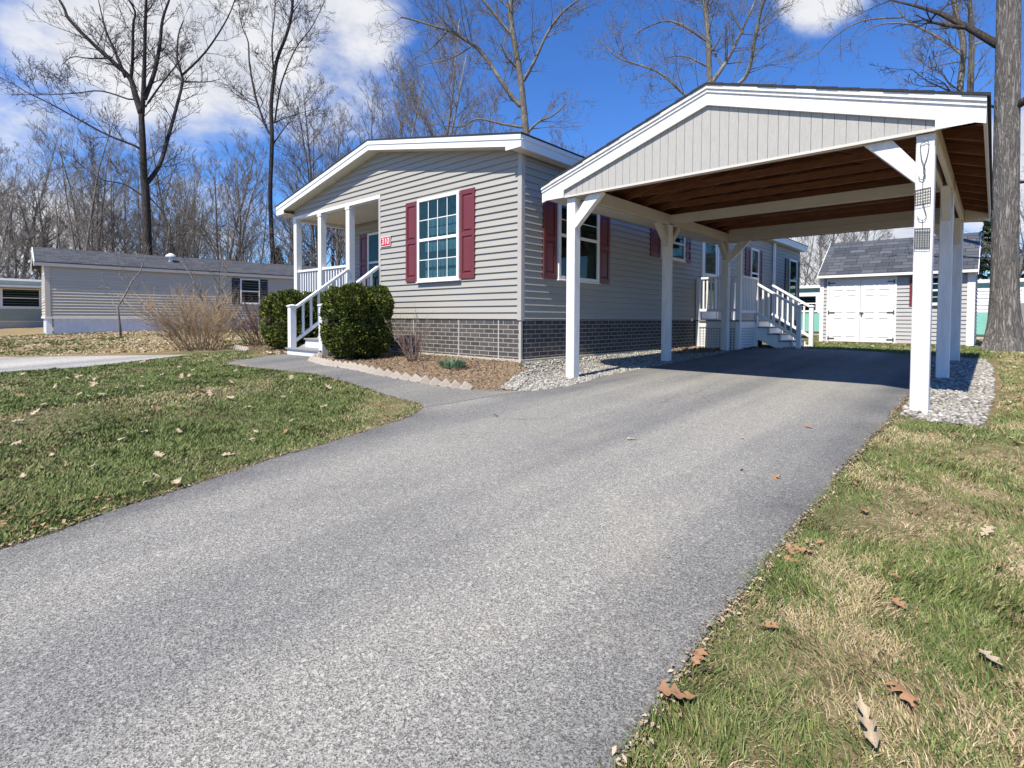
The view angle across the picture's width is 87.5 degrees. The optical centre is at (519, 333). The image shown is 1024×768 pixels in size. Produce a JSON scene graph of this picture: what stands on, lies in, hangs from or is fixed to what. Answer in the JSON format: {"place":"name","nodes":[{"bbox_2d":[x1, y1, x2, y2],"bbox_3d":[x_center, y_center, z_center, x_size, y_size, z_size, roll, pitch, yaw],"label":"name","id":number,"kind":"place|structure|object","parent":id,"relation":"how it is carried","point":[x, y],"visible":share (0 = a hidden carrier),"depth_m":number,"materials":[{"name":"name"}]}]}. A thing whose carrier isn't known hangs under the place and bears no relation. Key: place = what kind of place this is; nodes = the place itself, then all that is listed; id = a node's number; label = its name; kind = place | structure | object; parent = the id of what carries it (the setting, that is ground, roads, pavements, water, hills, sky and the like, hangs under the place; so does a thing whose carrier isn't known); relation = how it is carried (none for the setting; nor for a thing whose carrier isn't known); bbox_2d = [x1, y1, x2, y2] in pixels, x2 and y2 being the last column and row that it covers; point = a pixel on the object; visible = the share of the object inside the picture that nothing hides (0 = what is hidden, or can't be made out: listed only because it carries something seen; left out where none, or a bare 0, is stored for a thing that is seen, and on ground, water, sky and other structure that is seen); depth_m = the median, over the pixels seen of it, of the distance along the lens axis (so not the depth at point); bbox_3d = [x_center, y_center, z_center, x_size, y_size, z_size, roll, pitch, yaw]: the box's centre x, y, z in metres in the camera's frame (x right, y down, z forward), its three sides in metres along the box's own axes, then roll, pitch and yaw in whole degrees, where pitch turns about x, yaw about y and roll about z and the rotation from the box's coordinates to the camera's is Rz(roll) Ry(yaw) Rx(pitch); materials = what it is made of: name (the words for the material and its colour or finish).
{"place":"outdoors","nodes":[
{"label":"outdoors","id":0,"kind":"place"},
{"bbox_2d":[0,354,194,372],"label":"neighbour driveway","id":1,"kind":"structure","parent":0,"point":[11,364],"depth_m":9.63,"materials":[{"name":"concrete"}]},
{"bbox_2d":[0,350,421,548],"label":"lawn grass","id":2,"kind":"structure","parent":0,"point":[146,455],"depth_m":4.51,"materials":[{"name":"green plant"}]},
{"bbox_2d":[0,348,933,767],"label":"driveway","id":3,"kind":"structure","parent":0,"point":[510,600],"depth_m":2.03,"materials":[{"name":"grey asphalt"}]},
{"bbox_2d":[0,358,935,767],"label":"edge crumbs","id":4,"kind":"object","parent":3,"relation":"on","point":[702,622],"visible":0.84,"depth_m":2.27,"materials":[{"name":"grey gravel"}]},
{"bbox_2d":[47,383,901,767],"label":"edge straw","id":5,"kind":"object","parent":3,"relation":"on","point":[743,595],"visible":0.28,"depth_m":1.49,"materials":[{"name":"beige plant"}]},
{"bbox_2d":[0,324,1023,767],"bbox_3d":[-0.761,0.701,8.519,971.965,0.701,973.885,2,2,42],"label":"ground","id":6,"kind":"structure","parent":0,"point":[896,514],"depth_m":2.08,"materials":[{"name":"beige plant"}]},
{"bbox_2d":[0,139,37,269],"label":"woodland tree","id":7,"kind":"object","parent":6,"relation":"on","point":[5,148],"visible":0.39,"depth_m":48.84,"materials":[{"name":"brown plant"}]},
{"bbox_2d":[0,184,38,279],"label":"woodland tree","id":8,"kind":"object","parent":6,"relation":"on","point":[5,229],"visible":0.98,"depth_m":36.45,"materials":[{"name":"brown plant"}]},
{"bbox_2d":[0,278,43,328],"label":"distant home","id":9,"kind":"object","parent":6,"relation":"on","point":[20,303],"visible":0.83,"depth_m":31.65,"materials":[{"name":"white"}]},
{"bbox_2d":[1,288,40,307],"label":"window","id":10,"kind":"structure","parent":9,"relation":"in","point":[25,301],"depth_m":31.68,"materials":[{"name":"black glass"}]},
{"bbox_2d":[0,143,55,278],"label":"woodland tree","id":11,"kind":"object","parent":6,"relation":"on","point":[9,175],"visible":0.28,"depth_m":47.52,"materials":[{"name":"brown plant"}]},
{"bbox_2d":[0,200,63,279],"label":"woodland tree","id":12,"kind":"object","parent":6,"relation":"on","point":[35,231],"visible":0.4,"depth_m":41.81,"materials":[{"name":"brown plant"}]},
{"bbox_2d":[0,171,85,279],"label":"woodland tree","id":13,"kind":"object","parent":6,"relation":"on","point":[43,239],"visible":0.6,"depth_m":40.10,"materials":[{"name":"brown plant"}]},
{"bbox_2d":[0,119,90,278],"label":"woodland tree","id":14,"kind":"object","parent":6,"relation":"on","point":[48,173],"visible":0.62,"depth_m":45.17,"materials":[{"name":"brown plant"}]},
{"bbox_2d":[17,169,107,249],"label":"woodland tree","id":15,"kind":"object","parent":6,"relation":"on","point":[60,196],"visible":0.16,"depth_m":50.02,"materials":[{"name":"brown plant"}]},
{"bbox_2d":[0,495,125,540],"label":"leaf litter","id":16,"kind":"object","parent":6,"relation":"on","point":[42,524],"visible":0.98,"depth_m":2.71,"materials":[{"name":"brown plant"}]},
{"bbox_2d":[26,109,140,251],"bbox_3d":[-31.301,-7.926,39.123,5.019,15.330,6.639,2,2,41],"label":"woodland tree","id":17,"kind":"object","parent":6,"relation":"on","point":[93,225],"visible":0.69,"depth_m":39.06,"materials":[{"name":"brown plant"}]},
{"bbox_2d":[39,89,136,252],"bbox_3d":[-30.393,-8.734,38.889,7.377,17.034,5.576,1,2,25],"label":"woodland tree","id":18,"kind":"object","parent":6,"relation":"on","point":[88,234],"visible":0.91,"depth_m":38.28,"materials":[{"name":"brown plant"}]},
{"bbox_2d":[35,131,148,252],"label":"woodland tree","id":19,"kind":"object","parent":6,"relation":"on","point":[110,191],"visible":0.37,"depth_m":42.61,"materials":[{"name":"brown plant"}]},
{"bbox_2d":[100,245,150,336],"bbox_3d":[-13.474,-1.507,18.219,1.916,3.316,0.615,0,2,2],"label":"young tree","id":20,"kind":"object","parent":6,"relation":"on","point":[118,314],"visible":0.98,"depth_m":18.15,"materials":[{"name":"brown plant"}]},
{"bbox_2d":[0,0,260,254],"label":"bare tree","id":21,"kind":"object","parent":6,"relation":"on","point":[145,179],"visible":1,"depth_m":33.48,"materials":[{"name":"brown plant"}]},
{"bbox_2d":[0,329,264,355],"bbox_3d":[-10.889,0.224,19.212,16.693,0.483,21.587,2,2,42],"label":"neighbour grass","id":22,"kind":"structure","parent":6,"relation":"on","point":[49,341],"depth_m":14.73,"materials":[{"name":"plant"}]},
{"bbox_2d":[100,158,165,254],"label":"woodland tree","id":23,"kind":"object","parent":6,"relation":"on","point":[125,212],"visible":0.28,"depth_m":48.07,"materials":[{"name":"brown plant"}]},
{"bbox_2d":[0,330,267,355],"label":"dry grass","id":24,"kind":"structure","parent":6,"relation":"on","point":[159,344],"depth_m":14.65,"materials":[{"name":"beige plant"}]},
{"bbox_2d":[103,148,172,253],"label":"woodland tree","id":25,"kind":"object","parent":6,"relation":"on","point":[131,157],"visible":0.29,"depth_m":48.08,"materials":[{"name":"brown plant"}]},
{"bbox_2d":[94,115,213,255],"bbox_3d":[-27.279,-8.294,40.327,7.558,15.979,7.684,2,2,44],"label":"woodland tree","id":26,"kind":"object","parent":6,"relation":"on","point":[175,228],"visible":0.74,"depth_m":39.91,"materials":[{"name":"brown plant"}]},
{"bbox_2d":[117,186,200,257],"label":"woodland tree","id":27,"kind":"object","parent":6,"relation":"on","point":[140,233],"visible":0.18,"depth_m":44.17,"materials":[{"name":"brown plant"}]},
{"bbox_2d":[106,128,214,253],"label":"woodland tree","id":28,"kind":"object","parent":6,"relation":"on","point":[166,194],"visible":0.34,"depth_m":55.53,"materials":[{"name":"brown plant"}]},
{"bbox_2d":[129,194,195,257],"bbox_3d":[-25.924,-5.267,38.670,4.947,10.222,5.721,-1,2,-43],"label":"woodland tree","id":29,"kind":"object","parent":6,"relation":"on","point":[156,230],"visible":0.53,"depth_m":39.37,"materials":[{"name":"brown plant"}]},
{"bbox_2d":[0,237,329,323],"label":"brush thicket","id":30,"kind":"object","parent":6,"relation":"on","point":[4,274],"depth_m":36.36,"materials":[{"name":"brown plant"}]},
{"bbox_2d":[119,167,215,257],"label":"woodland tree","id":31,"kind":"object","parent":6,"relation":"on","point":[183,220],"visible":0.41,"depth_m":43.95,"materials":[{"name":"brown plant"}]},
{"bbox_2d":[112,275,257,350],"bbox_3d":[-7.191,-0.448,11.760,2.679,1.647,2.714,0,2,-3],"label":"bare bush","id":32,"kind":"object","parent":6,"relation":"on","point":[190,330],"visible":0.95,"depth_m":11.44,"materials":[{"name":"brown plant"}]},
{"bbox_2d":[31,247,341,333],"bbox_3d":[-14.691,-1.980,28.111,16.132,3.770,4.585,-1,2,-43],"label":"neighbour home","id":33,"kind":"object","parent":6,"relation":"on","point":[75,299],"visible":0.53,"depth_m":23.23,"materials":[{"name":"grey plastic"}]},
{"bbox_2d":[240,278,259,303],"bbox_3d":[-13.293,-2.089,26.408,0.940,1.240,0.075,-1,2,-43],"label":"window","id":34,"kind":"structure","parent":33,"relation":"in","point":[257,292],"depth_m":26.40,"materials":[{"name":"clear glass"}]},
{"bbox_2d":[164,150,218,258],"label":"woodland tree","id":35,"kind":"object","parent":6,"relation":"on","point":[203,204],"visible":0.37,"depth_m":50.27,"materials":[{"name":"brown plant"}]},
{"bbox_2d":[160,227,234,345],"bbox_3d":[-7.351,-0.994,12.350,1.469,2.669,2.091,0,2,-22],"label":"bare bush","id":36,"kind":"object","parent":6,"relation":"on","point":[220,286],"visible":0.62,"depth_m":12.24,"materials":[{"name":"brown plant"}]},
{"bbox_2d":[167,156,235,258],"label":"woodland tree","id":37,"kind":"object","parent":6,"relation":"on","point":[213,208],"visible":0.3,"depth_m":55.86,"materials":[{"name":"brown plant"}]},
{"bbox_2d":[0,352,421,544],"bbox_3d":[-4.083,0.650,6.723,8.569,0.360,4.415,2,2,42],"label":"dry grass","id":38,"kind":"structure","parent":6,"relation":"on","point":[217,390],"depth_m":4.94,"materials":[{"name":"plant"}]},
{"bbox_2d":[188,212,248,261],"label":"woodland tree","id":39,"kind":"object","parent":6,"relation":"on","point":[219,237],"visible":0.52,"depth_m":41.81,"materials":[{"name":"brown plant"}]},
{"bbox_2d":[170,126,275,262],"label":"woodland tree","id":40,"kind":"object","parent":6,"relation":"on","point":[236,189],"visible":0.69,"depth_m":47.06,"materials":[{"name":"brown plant"}]},
{"bbox_2d":[166,140,281,262],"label":"woodland tree","id":41,"kind":"object","parent":6,"relation":"on","point":[236,212],"visible":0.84,"depth_m":43.99,"materials":[{"name":"brown plant"}]},
{"bbox_2d":[199,284,276,345],"bbox_3d":[-6.112,-0.433,12.701,2.525,1.448,2.441,1,2,14],"label":"bare bush","id":42,"kind":"object","parent":6,"relation":"on","point":[251,320],"visible":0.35,"depth_m":12.36,"materials":[{"name":"brown plant"}]},
{"bbox_2d":[205,139,282,262],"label":"woodland tree","id":43,"kind":"object","parent":6,"relation":"on","point":[253,221],"visible":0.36,"depth_m":53.72,"materials":[{"name":"brown plant"}]},
{"bbox_2d":[198,0,334,263],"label":"bare tree","id":44,"kind":"object","parent":6,"relation":"on","point":[273,75],"visible":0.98,"depth_m":39.65,"materials":[{"name":"brown plant"}]},
{"bbox_2d":[257,150,315,264],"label":"woodland tree","id":45,"kind":"object","parent":6,"relation":"on","point":[288,196],"visible":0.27,"depth_m":47.58,"materials":[{"name":"brown plant"}]},
{"bbox_2d":[261,217,313,265],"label":"woodland tree","id":46,"kind":"object","parent":6,"relation":"on","point":[289,249],"visible":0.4,"depth_m":41.80,"materials":[{"name":"brown plant"}]},
{"bbox_2d":[235,71,350,266],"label":"woodland tree","id":47,"kind":"object","parent":6,"relation":"on","point":[310,161],"visible":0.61,"depth_m":41.55,"materials":[{"name":"brown plant"}]},
{"bbox_2d":[247,108,338,266],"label":"woodland tree","id":48,"kind":"object","parent":6,"relation":"on","point":[322,142],"visible":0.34,"depth_m":49.37,"materials":[{"name":"brown plant"}]},
{"bbox_2d":[258,288,328,348],"bbox_3d":[-4.686,-0.291,11.197,1.523,1.296,1.236,2,2,42],"label":"evergreen shrub","id":49,"kind":"object","parent":6,"relation":"on","point":[273,308],"visible":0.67,"depth_m":10.81,"materials":[{"name":"green plant"}]},
{"bbox_2d":[267,205,329,266],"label":"woodland tree","id":50,"kind":"object","parent":6,"relation":"on","point":[291,240],"visible":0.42,"depth_m":37.30,"materials":[{"name":"brown plant"}]},
{"bbox_2d":[273,74,353,266],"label":"woodland tree","id":51,"kind":"object","parent":6,"relation":"on","point":[331,239],"visible":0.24,"depth_m":42.99,"materials":[{"name":"brown plant"}]},
{"bbox_2d":[293,103,365,268],"bbox_3d":[-12.989,-8.830,39.574,6.256,17.297,6.931,-1,2,-32],"label":"woodland tree","id":52,"kind":"object","parent":6,"relation":"on","point":[337,250],"visible":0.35,"depth_m":39.58,"materials":[{"name":"brown plant"}]},
{"bbox_2d":[285,266,378,356],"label":"porch steps","id":53,"kind":"structure","parent":6,"relation":"on","point":[310,346],"depth_m":10.05,"materials":[{"name":"white wood"}]},
{"bbox_2d":[320,69,405,170],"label":"woodland tree","id":54,"kind":"object","parent":6,"relation":"on","point":[378,103],"visible":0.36,"depth_m":40.79,"materials":[{"name":"brown plant"}]},
{"bbox_2d":[228,354,523,407],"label":"walkway","id":55,"kind":"structure","parent":6,"relation":"on","point":[426,395],"depth_m":6.61,"materials":[{"name":"concrete"}]},
{"bbox_2d":[320,56,451,167],"bbox_3d":[-8.268,-9.948,37.900,9.493,19.739,9.336,2,2,36],"label":"woodland tree","id":56,"kind":"object","parent":6,"relation":"on","point":[396,104],"visible":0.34,"depth_m":37.33,"materials":[{"name":"brown plant"}]},
{"bbox_2d":[360,48,440,139],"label":"woodland tree","id":57,"kind":"object","parent":6,"relation":"on","point":[395,64],"visible":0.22,"depth_m":44.58,"materials":[{"name":"brown plant"}]},
{"bbox_2d":[318,351,527,390],"bbox_3d":[-1.569,0.545,7.954,4.374,0.287,1.932,2,2,42],"label":"flower bed","id":58,"kind":"object","parent":6,"relation":"on","point":[454,371],"visible":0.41,"depth_m":7.43,"materials":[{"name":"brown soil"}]},
{"bbox_2d":[318,282,395,358],"bbox_3d":[-2.730,-0.216,8.983,1.148,1.289,1.093,2,2,42],"label":"evergreen shrub","id":59,"kind":"object","parent":58,"relation":"on","point":[362,313],"visible":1,"depth_m":8.67,"materials":[{"name":"green plant"}]},
{"bbox_2d":[387,303,435,357],"bbox_3d":[-1.809,-0.035,8.844,0.868,0.935,0.804,-1,2,-32],"label":"bare bush","id":60,"kind":"object","parent":58,"relation":"on","point":[410,333],"visible":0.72,"depth_m":8.77,"materials":[{"name":"brown plant"}]},
{"bbox_2d":[392,315,435,361],"bbox_3d":[-1.642,0.074,8.242,0.717,0.776,0.610,2,2,42],"label":"bare bush","id":61,"kind":"object","parent":58,"relation":"on","point":[410,350],"visible":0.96,"depth_m":8.29,"materials":[{"name":"brown plant"}]},
{"bbox_2d":[438,358,466,367],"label":"perennial plant","id":62,"kind":"object","parent":58,"relation":"on","point":[449,363],"visible":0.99,"depth_m":7.39,"materials":[{"name":"green plant"}]},
{"bbox_2d":[498,371,528,390],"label":"border pebbles","id":63,"kind":"object","parent":58,"relation":"on","point":[515,381],"visible":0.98,"depth_m":6.93,"materials":[{"name":"gravel"}]},
{"bbox_2d":[376,1,501,136],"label":"woodland tree","id":64,"kind":"object","parent":6,"relation":"on","point":[453,83],"visible":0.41,"depth_m":39.56,"materials":[{"name":"brown plant"}]},
{"bbox_2d":[404,32,497,136],"bbox_3d":[-5.188,-10.344,36.390,9.781,20.679,9.945,-1,2,-36],"label":"woodland tree","id":65,"kind":"object","parent":6,"relation":"on","point":[456,105],"visible":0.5,"depth_m":35.99,"materials":[{"name":"brown plant"}]},
{"bbox_2d":[364,0,600,135],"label":"bare tree","id":66,"kind":"object","parent":6,"relation":"on","point":[511,33],"visible":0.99,"depth_m":26.59,"materials":[{"name":"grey plant"}]},
{"bbox_2d":[465,79,518,133],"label":"woodland tree","id":67,"kind":"object","parent":6,"relation":"on","point":[489,118],"visible":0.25,"depth_m":40.24,"materials":[{"name":"brown plant"}]},
{"bbox_2d":[275,132,807,363],"bbox_3d":[2.228,-1.656,15.752,7.686,4.207,15.330,2,2,42],"label":"mobile home","id":68,"kind":"object","parent":6,"relation":"on","point":[472,259],"visible":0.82,"depth_m":9.26,"materials":[{"name":"plastic"}]},
{"bbox_2d":[367,232,378,285],"bbox_3d":[-3.273,-1.676,12.500,0.990,1.420,0.075,2,2,42],"label":"door","id":69,"kind":"structure","parent":68,"relation":"in","point":[372,238],"depth_m":12.68,"materials":[{"name":"white glass"}]},
{"bbox_2d":[416,190,460,282],"bbox_3d":[-1.378,-1.601,9.013,1.125,1.448,0.075,2,2,42],"label":"window","id":70,"kind":"structure","parent":68,"relation":"in","point":[438,216],"depth_m":9.00,"materials":[{"name":"clear glass"}]},
{"bbox_2d":[556,203,600,283],"bbox_3d":[0.987,-1.479,8.850,0.075,1.258,1.195,2,2,42],"label":"window","id":71,"kind":"structure","parent":68,"relation":"in","point":[590,229],"depth_m":8.98,"materials":[{"name":"clear glass"}]},
{"bbox_2d":[660,236,685,262],"bbox_3d":[3.277,-1.867,11.418,0.075,0.610,1.150,2,2,42],"label":"window","id":72,"kind":"structure","parent":68,"relation":"in","point":[679,246],"depth_m":11.64,"materials":[{"name":"teal glass"}]},
{"bbox_2d":[703,243,716,318],"bbox_3d":[4.609,-1.299,12.964,0.031,1.860,0.830,2,2,42],"label":"door","id":73,"kind":"structure","parent":68,"relation":"in","point":[710,252],"depth_m":12.95,"materials":[{"name":"white glass"}]},
{"bbox_2d":[750,248,759,278],"bbox_3d":[6.711,-1.717,15.295,0.075,1.420,0.700,2,2,42],"label":"window","id":74,"kind":"structure","parent":68,"relation":"in","point":[754,272],"depth_m":15.31,"materials":[{"name":"white glass"}]},
{"bbox_2d":[789,259,797,302],"bbox_3d":[9.289,-1.793,18.199,0.075,1.430,0.950,2,2,42],"label":"window","id":75,"kind":"structure","parent":68,"relation":"in","point":[793,265],"depth_m":18.24,"materials":[{"name":"white glass"}]},
{"bbox_2d":[512,347,756,390],"bbox_3d":[2.350,0.519,9.508,1.293,0.278,7.936,2,2,42],"label":"gravel bed","id":76,"kind":"object","parent":6,"relation":"on","point":[551,370],"visible":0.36,"depth_m":8.02,"materials":[{"name":"grey gravel"}]},
{"bbox_2d":[659,346,724,353],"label":"leaf litter","id":77,"kind":"object","parent":76,"relation":"on","point":[695,350],"visible":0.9,"depth_m":11.51,"materials":[{"name":"brown plant"}]},
{"bbox_2d":[657,679,699,698],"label":"fallen leaf","id":78,"kind":"object","parent":6,"relation":"on","point":[668,692],"visible":1,"depth_m":1.39,"materials":[{"name":"brown plant"}]},
{"bbox_2d":[579,0,809,110],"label":"bare tree","id":79,"kind":"object","parent":6,"relation":"on","point":[707,31],"visible":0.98,"depth_m":23.78,"materials":[{"name":"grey plant"}]},
{"bbox_2d":[695,250,814,349],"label":"side deck","id":80,"kind":"structure","parent":6,"relation":"on","point":[755,331],"depth_m":12.26,"materials":[{"name":"white wood"}]},
{"bbox_2d":[539,82,992,412],"bbox_3d":[4.062,-1.018,8.243,4.777,3.652,6.054,2,2,42],"label":"carport","id":81,"kind":"object","parent":6,"relation":"on","point":[722,166],"visible":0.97,"depth_m":6.73,"materials":[{"name":"white paint"}]},
{"bbox_2d":[914,228,929,247],"bbox_3d":[3.584,-0.853,4.765,0.113,0.182,0.025,2,2,42],"label":"suet feeder","id":82,"kind":"object","parent":81,"relation":"attached to","point":[922,235],"visible":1,"depth_m":4.76,"materials":[{"name":"metal"}]},
{"bbox_2d":[789,236,823,285],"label":"woodland tree","id":83,"kind":"object","parent":6,"relation":"on","point":[805,260],"visible":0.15,"depth_m":40.45,"materials":[{"name":"brown plant"}]},
{"bbox_2d":[796,233,856,285],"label":"woodland tree","id":84,"kind":"object","parent":6,"relation":"on","point":[821,238],"visible":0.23,"depth_m":33.54,"materials":[{"name":"brown plant"}]},
{"bbox_2d":[819,229,894,280],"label":"woodland tree","id":85,"kind":"object","parent":6,"relation":"on","point":[867,236],"visible":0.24,"depth_m":30.17,"materials":[{"name":"brown plant"}]},
{"bbox_2d":[856,684,879,747],"bbox_3d":[0.835,0.916,1.291,0.041,0.031,0.189,-11,3,21],"label":"fallen leaf","id":86,"kind":"object","parent":6,"relation":"on","point":[870,733],"visible":1,"depth_m":1.27,"materials":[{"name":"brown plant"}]},
{"bbox_2d":[770,0,1021,91],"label":"bare tree","id":87,"kind":"object","parent":6,"relation":"on","point":[962,50],"visible":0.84,"depth_m":22.11,"materials":[{"name":"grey plant"}]},
{"bbox_2d":[817,232,980,345],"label":"garden shed","id":88,"kind":"structure","parent":6,"relation":"on","point":[865,291],"depth_m":14.85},
{"bbox_2d":[827,279,860,341],"bbox_3d":[9.245,-0.660,15.268,0.790,1.755,0.042,2,2,42],"label":"door","id":89,"kind":"structure","parent":88,"relation":"in","point":[844,300],"depth_m":15.25,"materials":[{"name":"wood"}]},
{"bbox_2d":[860,278,894,342],"bbox_3d":[9.844,-0.642,14.737,0.790,1.755,0.042,2,2,42],"label":"door","id":90,"kind":"structure","parent":88,"relation":"in","point":[877,295],"depth_m":14.73,"materials":[{"name":"wood"}]},
{"bbox_2d":[886,680,917,710],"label":"fallen leaf","id":91,"kind":"object","parent":6,"relation":"on","point":[907,695],"visible":1,"depth_m":1.37,"materials":[{"name":"brown plant"}]},
{"bbox_2d":[799,278,1023,338],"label":"turquoise trailer","id":92,"kind":"object","parent":6,"relation":"on","point":[809,294],"visible":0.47,"depth_m":19.65,"materials":[{"name":"metal"}]},
{"bbox_2d":[841,0,1023,351],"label":"oak tree","id":93,"kind":"object","parent":6,"relation":"on","point":[1004,330],"visible":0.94,"depth_m":11.39,"materials":[{"name":"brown plant"}]},
{"bbox_2d":[902,374,992,426],"bbox_3d":[5.697,0.605,6.983,1.044,0.224,6.834,2,2,37],"label":"gravel strip","id":94,"kind":"object","parent":6,"relation":"on","point":[956,417],"visible":0.09,"depth_m":4.50,"materials":[{"name":"grey gravel"}]},
{"bbox_2d":[899,356,996,424],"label":"gravel stones","id":95,"kind":"object","parent":94,"relation":"on","point":[974,375],"visible":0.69,"depth_m":5.64,"materials":[{"name":"grey gravel"}]},
{"bbox_2d":[964,153,1023,275],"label":"woodland tree","id":96,"kind":"object","parent":6,"relation":"on","point":[1021,254],"visible":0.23,"depth_m":25.83,"materials":[{"name":"brown plant"}]},
{"bbox_2d":[978,210,1023,279],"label":"pine tree","id":97,"kind":"object","parent":6,"relation":"on","point":[987,233],"visible":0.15,"depth_m":38.48,"materials":[{"name":"green plant"}]},
{"bbox_2d":[0,0,1023,285],"label":"sky","id":98,"kind":"structure","parent":0,"point":[349,48],"materials":[{"name":"blue"}]},
{"bbox_2d":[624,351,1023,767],"bbox_3d":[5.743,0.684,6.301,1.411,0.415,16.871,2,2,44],"label":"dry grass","id":99,"kind":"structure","parent":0,"point":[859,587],"depth_m":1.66,"materials":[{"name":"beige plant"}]},
{"bbox_2d":[801,341,999,358],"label":"back grass","id":100,"kind":"structure","parent":0,"point":[970,351],"depth_m":11.97,"materials":[{"name":"green plant"}]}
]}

